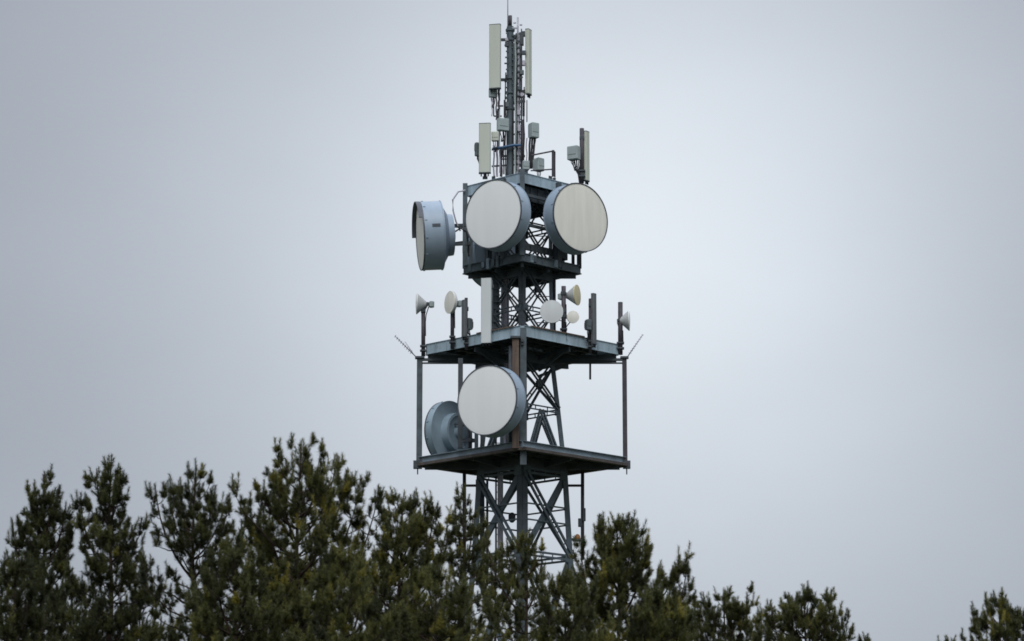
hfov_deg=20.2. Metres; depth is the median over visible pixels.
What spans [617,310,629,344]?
dish antenna
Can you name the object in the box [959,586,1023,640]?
pine tree
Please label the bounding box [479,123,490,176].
panel antenna
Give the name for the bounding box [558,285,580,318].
dish antenna
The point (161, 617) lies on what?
pine tree
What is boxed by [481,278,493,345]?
panel antenna
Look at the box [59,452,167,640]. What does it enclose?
pine tree
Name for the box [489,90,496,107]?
radio unit
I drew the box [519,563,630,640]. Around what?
pine tree
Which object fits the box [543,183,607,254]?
drum antenna
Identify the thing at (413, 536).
pine tree
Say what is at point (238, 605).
pine tree
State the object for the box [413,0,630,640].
communications tower
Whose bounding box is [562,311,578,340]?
dish antenna
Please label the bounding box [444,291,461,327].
dish antenna
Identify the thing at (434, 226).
drum antenna
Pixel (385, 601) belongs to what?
pine tree
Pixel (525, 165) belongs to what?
radio unit
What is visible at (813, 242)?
sky
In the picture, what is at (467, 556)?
pine tree
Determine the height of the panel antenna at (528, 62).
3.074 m
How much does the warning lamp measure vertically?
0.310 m
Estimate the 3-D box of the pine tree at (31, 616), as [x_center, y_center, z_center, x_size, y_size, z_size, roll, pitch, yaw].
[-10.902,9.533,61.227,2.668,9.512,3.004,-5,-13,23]
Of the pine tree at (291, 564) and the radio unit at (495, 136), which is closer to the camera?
the pine tree at (291, 564)
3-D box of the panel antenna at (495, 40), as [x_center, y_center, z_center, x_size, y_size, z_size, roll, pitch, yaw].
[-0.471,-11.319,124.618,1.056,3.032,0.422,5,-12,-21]
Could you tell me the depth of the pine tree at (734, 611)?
81.64 m
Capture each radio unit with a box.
[468,318,472,334]
[474,142,478,162]
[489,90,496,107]
[491,131,498,151]
[497,118,508,141]
[522,160,529,172]
[528,122,538,142]
[533,157,543,175]
[567,145,580,170]
[584,319,591,340]
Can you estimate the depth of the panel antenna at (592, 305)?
120.82 m
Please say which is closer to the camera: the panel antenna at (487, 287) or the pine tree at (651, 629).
the pine tree at (651, 629)
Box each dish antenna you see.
[416,293,433,335]
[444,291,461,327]
[540,300,566,335]
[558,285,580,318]
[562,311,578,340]
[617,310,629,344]
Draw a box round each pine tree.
[0,549,74,640]
[4,463,78,640]
[44,567,102,639]
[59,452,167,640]
[103,581,182,640]
[122,457,246,640]
[182,527,293,640]
[218,431,388,640]
[223,536,331,640]
[281,532,394,640]
[337,560,452,640]
[345,486,463,640]
[377,561,486,640]
[426,481,496,640]
[469,545,537,640]
[479,526,562,640]
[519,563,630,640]
[558,509,697,640]
[604,581,699,640]
[686,579,765,640]
[726,603,783,640]
[761,579,856,640]
[855,631,870,640]
[935,633,956,640]
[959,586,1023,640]
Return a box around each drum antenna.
[412,200,470,270]
[424,401,473,454]
[457,365,525,437]
[465,179,530,251]
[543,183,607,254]
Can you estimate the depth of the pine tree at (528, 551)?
80.07 m
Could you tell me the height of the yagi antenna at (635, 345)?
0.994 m
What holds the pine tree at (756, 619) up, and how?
on the ground
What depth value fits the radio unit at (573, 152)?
123.76 m
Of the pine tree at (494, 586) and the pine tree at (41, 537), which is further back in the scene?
the pine tree at (494, 586)
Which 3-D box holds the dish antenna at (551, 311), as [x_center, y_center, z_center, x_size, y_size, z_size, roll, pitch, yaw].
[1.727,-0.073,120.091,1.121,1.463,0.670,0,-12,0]
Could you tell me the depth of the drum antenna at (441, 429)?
122.24 m
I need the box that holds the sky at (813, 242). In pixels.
[0,0,1023,640]
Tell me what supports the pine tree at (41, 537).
on the ground
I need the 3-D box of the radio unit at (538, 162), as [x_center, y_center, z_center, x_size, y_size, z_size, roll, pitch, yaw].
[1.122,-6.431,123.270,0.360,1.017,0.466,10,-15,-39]
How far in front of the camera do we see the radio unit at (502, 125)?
123.68 m
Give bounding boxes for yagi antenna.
[395,335,414,355]
[628,334,642,355]
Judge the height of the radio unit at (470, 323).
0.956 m
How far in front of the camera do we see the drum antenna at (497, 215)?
120.22 m
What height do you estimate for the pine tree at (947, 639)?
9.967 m
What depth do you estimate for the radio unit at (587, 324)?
120.62 m
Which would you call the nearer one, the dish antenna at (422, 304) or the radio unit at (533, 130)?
the dish antenna at (422, 304)
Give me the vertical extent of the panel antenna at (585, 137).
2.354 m
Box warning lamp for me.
[572,534,580,541]
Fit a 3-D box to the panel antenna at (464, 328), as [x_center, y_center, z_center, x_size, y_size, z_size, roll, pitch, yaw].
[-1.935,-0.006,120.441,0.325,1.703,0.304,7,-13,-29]
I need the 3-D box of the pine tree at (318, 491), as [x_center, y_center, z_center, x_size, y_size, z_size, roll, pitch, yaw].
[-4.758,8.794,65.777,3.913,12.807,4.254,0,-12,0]
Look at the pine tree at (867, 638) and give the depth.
85.91 m
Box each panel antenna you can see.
[461,299,468,339]
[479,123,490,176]
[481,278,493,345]
[489,24,507,91]
[516,28,531,97]
[579,131,589,184]
[588,293,596,347]
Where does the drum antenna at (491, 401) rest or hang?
attached to the communications tower
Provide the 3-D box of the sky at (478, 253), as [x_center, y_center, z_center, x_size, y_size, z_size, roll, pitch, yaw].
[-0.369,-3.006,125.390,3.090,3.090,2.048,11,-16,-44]
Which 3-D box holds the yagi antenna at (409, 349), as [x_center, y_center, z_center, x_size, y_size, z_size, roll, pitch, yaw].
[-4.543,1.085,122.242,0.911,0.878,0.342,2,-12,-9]
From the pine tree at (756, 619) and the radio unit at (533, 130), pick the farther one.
the radio unit at (533, 130)
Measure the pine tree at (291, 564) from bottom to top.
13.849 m
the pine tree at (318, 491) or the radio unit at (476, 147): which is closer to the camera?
the pine tree at (318, 491)
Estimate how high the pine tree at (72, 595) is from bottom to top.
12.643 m
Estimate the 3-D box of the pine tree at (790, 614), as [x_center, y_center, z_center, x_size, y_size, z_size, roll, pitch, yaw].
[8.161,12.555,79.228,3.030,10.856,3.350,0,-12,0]
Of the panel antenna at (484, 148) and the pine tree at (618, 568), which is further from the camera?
the panel antenna at (484, 148)
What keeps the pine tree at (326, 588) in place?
on the ground
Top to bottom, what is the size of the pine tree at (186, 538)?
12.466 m
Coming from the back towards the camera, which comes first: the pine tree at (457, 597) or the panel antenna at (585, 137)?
the panel antenna at (585, 137)

